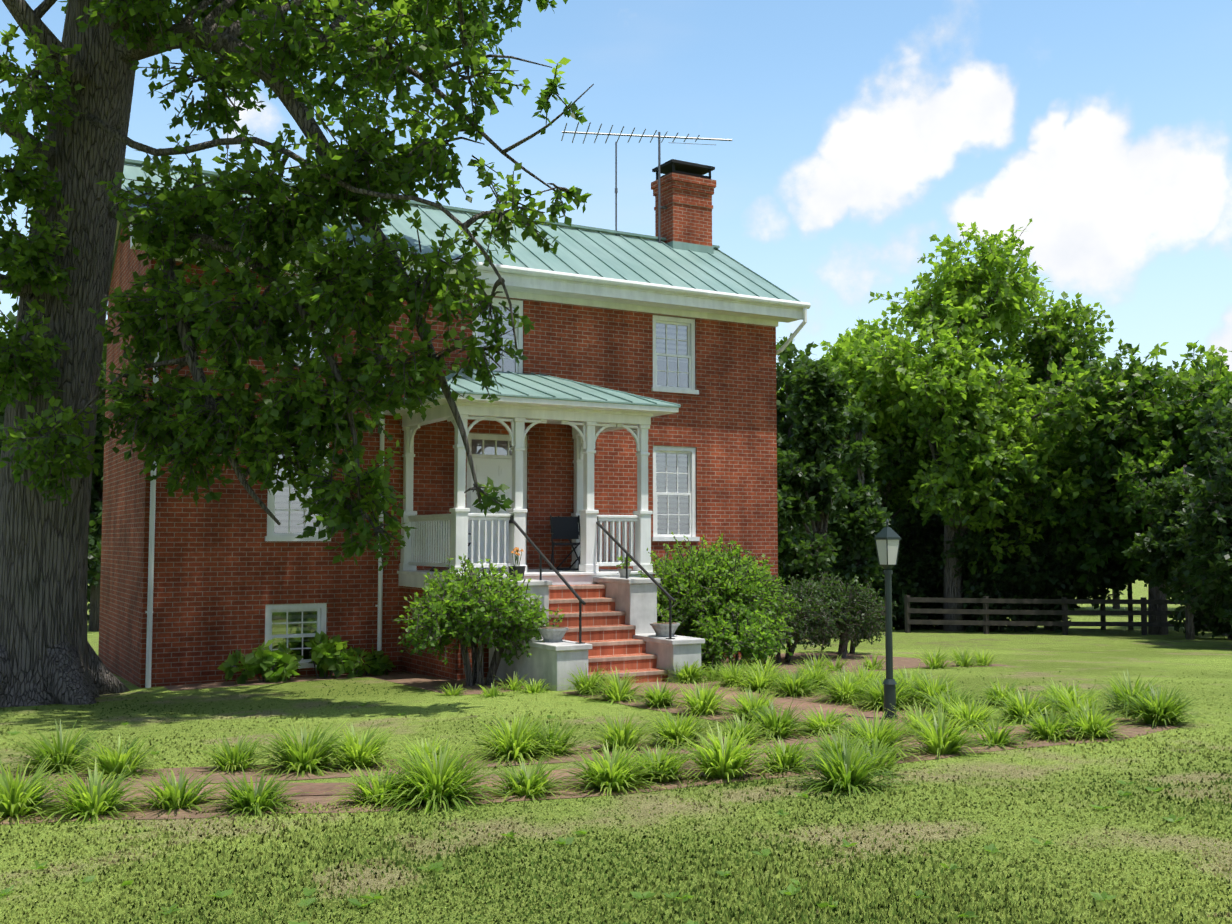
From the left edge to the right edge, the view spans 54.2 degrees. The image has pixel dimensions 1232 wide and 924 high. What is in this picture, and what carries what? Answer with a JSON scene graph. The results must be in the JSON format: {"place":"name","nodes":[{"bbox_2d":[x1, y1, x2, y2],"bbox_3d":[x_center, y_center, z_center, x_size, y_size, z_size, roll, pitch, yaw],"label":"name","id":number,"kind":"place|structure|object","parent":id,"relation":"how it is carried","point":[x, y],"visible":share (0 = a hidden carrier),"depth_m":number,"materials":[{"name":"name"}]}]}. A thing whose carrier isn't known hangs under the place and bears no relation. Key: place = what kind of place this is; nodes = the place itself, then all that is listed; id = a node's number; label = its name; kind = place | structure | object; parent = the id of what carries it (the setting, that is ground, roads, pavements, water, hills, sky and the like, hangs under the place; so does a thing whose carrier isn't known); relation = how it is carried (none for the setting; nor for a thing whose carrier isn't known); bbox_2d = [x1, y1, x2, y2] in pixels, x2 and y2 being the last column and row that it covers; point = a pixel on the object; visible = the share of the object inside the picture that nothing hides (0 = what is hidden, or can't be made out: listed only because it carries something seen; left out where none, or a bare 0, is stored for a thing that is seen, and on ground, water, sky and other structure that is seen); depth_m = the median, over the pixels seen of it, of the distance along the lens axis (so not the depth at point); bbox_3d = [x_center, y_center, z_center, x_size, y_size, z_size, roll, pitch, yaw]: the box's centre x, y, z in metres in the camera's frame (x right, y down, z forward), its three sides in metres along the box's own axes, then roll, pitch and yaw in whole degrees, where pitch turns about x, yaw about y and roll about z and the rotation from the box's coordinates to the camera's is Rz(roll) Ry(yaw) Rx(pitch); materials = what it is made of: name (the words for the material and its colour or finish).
{"place":"outdoors","nodes":[
{"label":"outdoors","id":0,"kind":"place"},
{"bbox_2d":[0,643,1231,923],"bbox_3d":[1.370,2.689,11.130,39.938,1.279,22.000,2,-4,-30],"label":"lawn","id":1,"kind":"structure","parent":0,"point":[1142,661],"depth_m":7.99,"materials":[{"name":"green plant"}]},
{"bbox_2d":[162,674,385,690],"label":"mulch bed","id":2,"kind":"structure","parent":1,"relation":"on","point":[223,684],"depth_m":18.08,"materials":[{"name":"soil"}]},
{"bbox_2d":[217,639,303,683],"bbox_3d":[-5.312,3.063,18.163,1.311,0.744,0.908,2,-4,-30],"label":"bush","id":3,"kind":"object","parent":2,"relation":"on","point":[280,664],"visible":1,"depth_m":18.08,"materials":[{"name":"green plant"}]},
{"bbox_2d":[303,631,355,677],"bbox_3d":[-4.453,3.050,18.754,0.753,0.832,1.004,0,-4,-1],"label":"bush","id":4,"kind":"object","parent":2,"relation":"on","point":[329,655],"visible":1,"depth_m":18.56,"materials":[{"name":"green plant"}]},
{"bbox_2d":[341,645,395,677],"bbox_3d":[-3.904,3.164,18.936,0.874,0.618,0.717,2,-4,-30],"label":"bush","id":5,"kind":"object","parent":2,"relation":"on","point":[377,662],"visible":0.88,"depth_m":18.89,"materials":[{"name":"green plant"}]},
{"bbox_2d":[0,728,849,787],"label":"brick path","id":6,"kind":"structure","parent":1,"relation":"on","point":[308,775],"depth_m":9.61,"materials":[{"name":"soil"}]},
{"bbox_2d":[42,717,1130,802],"bbox_3d":[0.250,2.453,9.903,10.775,0.069,1.509,1,-4,-22],"label":"mulch bed","id":7,"kind":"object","parent":1,"relation":"on","point":[317,788],"visible":0.1,"depth_m":8.81,"materials":[{"name":"soil"}]},
{"bbox_2d":[0,721,1182,824],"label":"bed","id":8,"kind":"object","parent":1,"relation":"on","point":[303,799],"visible":0.25,"depth_m":8.39,"materials":[{"name":"soil"}]},
{"bbox_2d":[0,653,1216,825],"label":"liriope","id":9,"kind":"object","parent":8,"relation":"in","point":[853,762],"visible":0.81,"depth_m":9.76,"materials":[{"name":"green plant"}]},
{"bbox_2d":[564,691,761,725],"bbox_3d":[0.530,2.865,14.158,0.589,0.102,4.100,2,-4,-30],"label":"mulch bed","id":10,"kind":"object","parent":1,"relation":"on","point":[715,717],"visible":0.31,"depth_m":13.81,"materials":[{"name":"soil"}]},
{"bbox_2d":[362,652,1007,694],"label":"mulch bed","id":11,"kind":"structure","parent":1,"relation":"on","point":[430,683],"depth_m":19.60,"materials":[{"name":"soil"}]},
{"bbox_2d":[432,645,1004,697],"bbox_3d":[2.138,3.191,18.179,10.425,0.603,1.633,2,-4,-30],"label":"liriope","id":12,"kind":"object","parent":11,"relation":"in","point":[938,662],"visible":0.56,"depth_m":19.10,"materials":[{"name":"green plant"}]},
{"bbox_2d":[638,531,800,670],"bbox_3d":[1.507,2.341,19.623,3.090,2.342,2.980,2,-4,-30],"label":"shrub right of stairs","id":13,"kind":"object","parent":1,"relation":"on","point":[706,582],"visible":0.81,"depth_m":18.92,"materials":[{"name":"green plant"}]},
{"bbox_2d":[688,600,793,669],"bbox_3d":[1.871,2.734,18.388,1.732,1.263,1.576,2,-4,-30],"label":"shrub","id":14,"kind":"object","parent":1,"relation":"on","point":[745,639],"visible":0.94,"depth_m":18.09,"materials":[{"name":"green plant"}]},
{"bbox_2d":[604,681,957,736],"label":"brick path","id":15,"kind":"structure","parent":1,"relation":"on","point":[867,713],"depth_m":13.80,"materials":[{"name":"mulch"},{"name":"soil"}]},
{"bbox_2d":[684,681,930,713],"bbox_3d":[2.228,2.897,14.957,0.664,0.129,4.400,2,-4,-30],"label":"mulch bed","id":16,"kind":"object","parent":1,"relation":"on","point":[812,699],"visible":0.27,"depth_m":14.52,"materials":[{"name":"soil"}]},
{"bbox_2d":[0,0,1231,407],"label":"sky","id":17,"kind":"structure","parent":0,"point":[861,132],"materials":[{"name":"blue"}]},
{"bbox_2d":[24,579,1231,753],"bbox_3d":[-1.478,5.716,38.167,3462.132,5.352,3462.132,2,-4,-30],"label":"ground","id":18,"kind":"structure","parent":0,"point":[934,638],"depth_m":32.47,"materials":[{"name":"green plant"}]},
{"bbox_2d":[0,306,107,630],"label":"tree","id":19,"kind":"object","parent":18,"relation":"on","point":[94,552],"visible":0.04,"depth_m":39.48,"materials":[{"name":"green plant"}]},
{"bbox_2d":[87,417,98,619],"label":"tree","id":20,"kind":"object","parent":18,"relation":"on","point":[88,599],"visible":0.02,"depth_m":48.25,"materials":[{"name":"green plant"}]},
{"bbox_2d":[0,0,593,706],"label":"oak tree","id":21,"kind":"object","parent":18,"relation":"on","point":[56,266],"visible":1,"depth_m":14.68,"materials":[{"name":"green plant"}]},
{"bbox_2d":[98,158,810,687],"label":"house","id":22,"kind":"structure","parent":18,"relation":"on","point":[686,314],"depth_m":21.32,"materials":[{"name":"brick"}]},
{"bbox_2d":[615,142,617,234],"bbox_3d":[0.003,-5.735,25.324,0.055,2.050,0.457,0,-4,-7],"label":"roof mast","id":23,"kind":"object","parent":22,"relation":"on","point":[616,190],"visible":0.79,"depth_m":25.31,"materials":[{"name":"grey metal"}]},
{"bbox_2d":[561,122,731,243],"bbox_3d":[0.687,-5.864,25.658,3.698,2.450,1.320,0,-4,-6],"label":"tv antenna","id":24,"kind":"object","parent":22,"relation":"on","point":[660,207],"visible":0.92,"depth_m":25.74,"materials":[{"name":"grey metal"}]},
{"bbox_2d":[392,554,562,685],"bbox_3d":[-1.918,2.280,16.963,2.265,1.975,2.075,2,-4,-30],"label":"shrub left of stairs","id":25,"kind":"object","parent":18,"relation":"on","point":[482,608],"visible":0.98,"depth_m":16.64,"materials":[{"name":"green plant"}]},
{"bbox_2d":[385,368,704,690],"bbox_3d":[-0.919,1.127,18.730,4.130,5.744,4.744,2,-4,-30],"label":"porch","id":26,"kind":"object","parent":18,"relation":"on","point":[619,615],"visible":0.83,"depth_m":18.45,"materials":[{"name":"white paint"}]},
{"bbox_2d":[430,520,470,571],"bbox_3d":[-2.647,1.305,19.422,0.544,0.933,0.506,3,-5,-40],"label":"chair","id":27,"kind":"object","parent":26,"relation":"on","point":[432,568],"visible":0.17,"depth_m":19.31,"materials":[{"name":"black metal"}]},
{"bbox_2d":[508,547,524,579],"bbox_3d":[-1.463,1.494,17.722,0.251,0.482,0.251,-1,-4,15],"label":"flower pot","id":28,"kind":"object","parent":26,"relation":"on","point":[520,570],"visible":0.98,"depth_m":17.65,"materials":[{"name":"black metal"}]},
{"bbox_2d":[537,614,568,641],"bbox_3d":[-0.878,2.289,16.680,0.437,0.400,0.444,2,-4,-30],"label":"planter","id":29,"kind":"object","parent":26,"relation":"on","point":[553,633],"visible":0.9,"depth_m":16.55,"materials":[{"name":"stone"}]},
{"bbox_2d":[550,515,579,569],"bbox_3d":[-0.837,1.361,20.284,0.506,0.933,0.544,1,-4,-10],"label":"chair","id":30,"kind":"object","parent":26,"relation":"on","point":[564,527],"visible":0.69,"depth_m":20.46,"materials":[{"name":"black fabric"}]},
{"bbox_2d":[509,515,675,643],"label":"handrails","id":31,"kind":"object","parent":26,"relation":"on","point":[572,590],"visible":0.94,"depth_m":17.39,"materials":[{"name":"black metal"}]},
{"bbox_2d":[616,555,631,577],"bbox_3d":[0.135,1.616,18.711,0.259,0.366,0.326,-1,-4,21],"label":"potted plant","id":32,"kind":"object","parent":26,"relation":"on","point":[622,571],"visible":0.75,"depth_m":18.63,"materials":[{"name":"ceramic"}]},
{"bbox_2d":[650,603,679,636],"bbox_3d":[0.709,2.307,17.598,0.430,0.482,0.459,2,-4,-30],"label":"planter","id":33,"kind":"object","parent":26,"relation":"on","point":[661,629],"visible":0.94,"depth_m":17.46,"materials":[{"name":"stone"}]},
{"bbox_2d":[761,574,841,662],"bbox_3d":[2.944,2.904,21.948,2.208,1.724,2.392,2,-4,-30],"label":"shrub","id":34,"kind":"object","parent":18,"relation":"on","point":[809,614],"visible":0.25,"depth_m":21.56,"materials":[{"name":"green plant"}]},
{"bbox_2d":[776,333,835,497],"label":"tree","id":35,"kind":"object","parent":18,"relation":"on","point":[786,425],"visible":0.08,"depth_m":47.63,"materials":[{"name":"green plant"}]},
{"bbox_2d":[777,490,838,582],"bbox_3d":[5.988,3.216,40.172,3.902,4.907,4.016,2,-4,-30],"label":"understory","id":36,"kind":"object","parent":18,"relation":"on","point":[788,531],"visible":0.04,"depth_m":39.17,"materials":[{"name":"green plant"}]},
{"bbox_2d":[777,355,855,643],"bbox_3d":[4.811,1.086,29.767,2.450,7.596,2.254,2,-4,-30],"label":"tree","id":37,"kind":"object","parent":18,"relation":"on","point":[815,491],"visible":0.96,"depth_m":29.54,"materials":[{"name":"green plant"}]},
{"bbox_2d":[795,568,897,658],"bbox_3d":[4.099,2.923,22.851,2.151,1.805,2.179,2,-4,-30],"label":"shrub","id":38,"kind":"object","parent":18,"relation":"on","point":[853,614],"visible":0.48,"depth_m":22.50,"materials":[{"name":"green plant"}]},
{"bbox_2d":[809,598,894,653],"bbox_3d":[4.667,3.285,24.329,1.967,1.398,1.713,-2,-4,23],"label":"shrub","id":39,"kind":"object","parent":18,"relation":"on","point":[852,649],"visible":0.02,"depth_m":23.96,"materials":[{"name":"green plant"}]},
{"bbox_2d":[782,434,933,560],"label":"thicket","id":40,"kind":"object","parent":18,"relation":"on","point":[891,503],"depth_m":45.84,"materials":[{"name":"green plant"}]},
{"bbox_2d":[827,400,892,638],"bbox_3d":[6.221,1.720,32.737,2.083,6.900,2.554,2,-4,-30],"label":"tree","id":41,"kind":"object","parent":18,"relation":"on","point":[857,529],"visible":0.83,"depth_m":32.48,"materials":[{"name":"green plant"}]},
{"bbox_2d":[835,522,909,628],"bbox_3d":[8.227,4.010,40.564,3.851,3.986,3.507,2,-4,-30],"label":"understory","id":42,"kind":"object","parent":18,"relation":"on","point":[895,575],"visible":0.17,"depth_m":39.57,"materials":[{"name":"green plant"}]},
{"bbox_2d":[819,307,936,524],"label":"tree","id":43,"kind":"object","parent":18,"relation":"on","point":[898,467],"visible":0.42,"depth_m":40.98,"materials":[{"name":"green plant"}]},
{"bbox_2d":[843,513,929,628],"bbox_3d":[8.945,3.780,40.648,3.414,4.262,3.596,2,-4,-30],"label":"understory","id":44,"kind":"object","parent":18,"relation":"on","point":[906,588],"visible":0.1,"depth_m":39.89,"materials":[{"name":"green plant"}]},
{"bbox_2d":[874,519,900,719],"bbox_3d":[2.852,1.669,12.584,0.198,2.150,0.198,2,-4,-30],"label":"lamp post","id":45,"kind":"object","parent":18,"relation":"on","point":[887,539],"visible":0.94,"depth_m":12.56,"materials":[{"name":"grey metal"}]},
{"bbox_2d":[894,518,942,628],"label":"understory","id":46,"kind":"object","parent":18,"relation":"on","point":[912,559],"visible":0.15,"depth_m":41.15,"materials":[{"name":"green plant"}]},
{"bbox_2d":[894,503,974,628],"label":"understory","id":47,"kind":"object","parent":18,"relation":"on","point":[930,531],"visible":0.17,"depth_m":41.71,"materials":[{"name":"green plant"}]},
{"bbox_2d":[899,534,982,629],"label":"understory","id":48,"kind":"object","parent":18,"relation":"on","point":[933,579],"visible":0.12,"depth_m":40.72,"materials":[{"name":"green plant"}]},
{"bbox_2d":[934,394,1025,619],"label":"thicket","id":49,"kind":"object","parent":18,"relation":"on","point":[1019,397],"depth_m":43.77,"materials":[{"name":"green plant"}]},
{"bbox_2d":[927,530,1046,632],"bbox_3d":[12.472,4.285,40.437,4.633,4.238,4.178,2,-4,-30],"label":"understory","id":50,"kind":"object","parent":18,"relation":"on","point":[970,590],"visible":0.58,"depth_m":39.10,"materials":[{"name":"green plant"}]},
{"bbox_2d":[857,218,1128,631],"bbox_3d":[12.136,-1.018,38.978,7.555,13.846,8.230,2,-4,-30],"label":"tree","id":51,"kind":"object","parent":18,"relation":"on","point":[977,431],"visible":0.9,"depth_m":38.26,"materials":[{"name":"green plant"}]},
{"bbox_2d":[971,526,1082,632],"bbox_3d":[13.463,3.746,39.997,4.053,3.960,3.956,-3,-5,41],"label":"understory","id":52,"kind":"object","parent":18,"relation":"on","point":[1056,591],"visible":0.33,"depth_m":38.92,"materials":[{"name":"green plant"}]},
{"bbox_2d":[945,496,1135,630],"bbox_3d":[13.938,2.934,39.564,5.777,6.064,4.658,-2,-4,23],"label":"tree","id":53,"kind":"object","parent":18,"relation":"on","point":[1070,573],"visible":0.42,"depth_m":38.46,"materials":[{"name":"green plant"}]},
{"bbox_2d":[904,595,1226,635],"bbox_3d":[14.966,4.803,36.863,12.165,1.420,0.165,0,-4,2],"label":"board fence","id":54,"kind":"object","parent":18,"relation":"on","point":[1065,623],"visible":0.75,"depth_m":36.85,"materials":[{"name":"brown wood"}]},
{"bbox_2d":[1001,285,1147,629],"bbox_3d":[14.700,-0.056,40.952,7.446,12.280,8.962,-1,-4,12],"label":"tree","id":55,"kind":"object","parent":18,"relation":"on","point":[1051,340],"visible":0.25,"depth_m":39.24,"materials":[{"name":"green plant"}]},
{"bbox_2d":[1075,473,1147,629],"bbox_3d":[16.305,2.981,40.019,4.355,6.109,6.654,1,-4,-10],"label":"tree","id":56,"kind":"object","parent":18,"relation":"on","point":[1102,606],"depth_m":39.14,"materials":[{"name":"green plant"}]},
{"bbox_2d":[1112,589,1119,608],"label":"thicket","id":57,"kind":"object","parent":18,"relation":"on","point":[1115,606],"depth_m":92.97,"materials":[{"name":"green plant"}]},
{"bbox_2d":[1053,339,1231,634],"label":"tree","id":58,"kind":"object","parent":18,"relation":"on","point":[1140,444],"visible":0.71,"depth_m":35.89,"materials":[{"name":"green plant"}]},
{"bbox_2d":[1127,577,1170,629],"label":"tree","id":59,"kind":"object","parent":18,"relation":"on","point":[1130,606],"depth_m":42.22,"materials":[{"name":"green plant"}]},
{"bbox_2d":[1121,465,1216,639],"bbox_3d":[15.392,2.626,32.521,2.828,5.101,2.885,2,-4,-30],"label":"tree","id":60,"kind":"object","parent":18,"relation":"on","point":[1164,559],"visible":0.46,"depth_m":32.41,"materials":[{"name":"green plant"}]},
{"bbox_2d":[1164,566,1231,638],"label":"understory","id":61,"kind":"object","parent":18,"relation":"on","point":[1201,619],"visible":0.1,"depth_m":33.40,"materials":[{"name":"green plant"}]},
{"bbox_2d":[1171,416,1231,628],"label":"understory","id":62,"kind":"object","parent":18,"relation":"on","point":[1212,518],"visible":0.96,"depth_m":28.25,"materials":[{"name":"green plant"}]},
{"bbox_2d":[1173,398,1231,598],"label":"tree","id":63,"kind":"object","parent":18,"relation":"on","point":[1218,418],"visible":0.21,"depth_m":29.87,"materials":[{"name":"green plant"}]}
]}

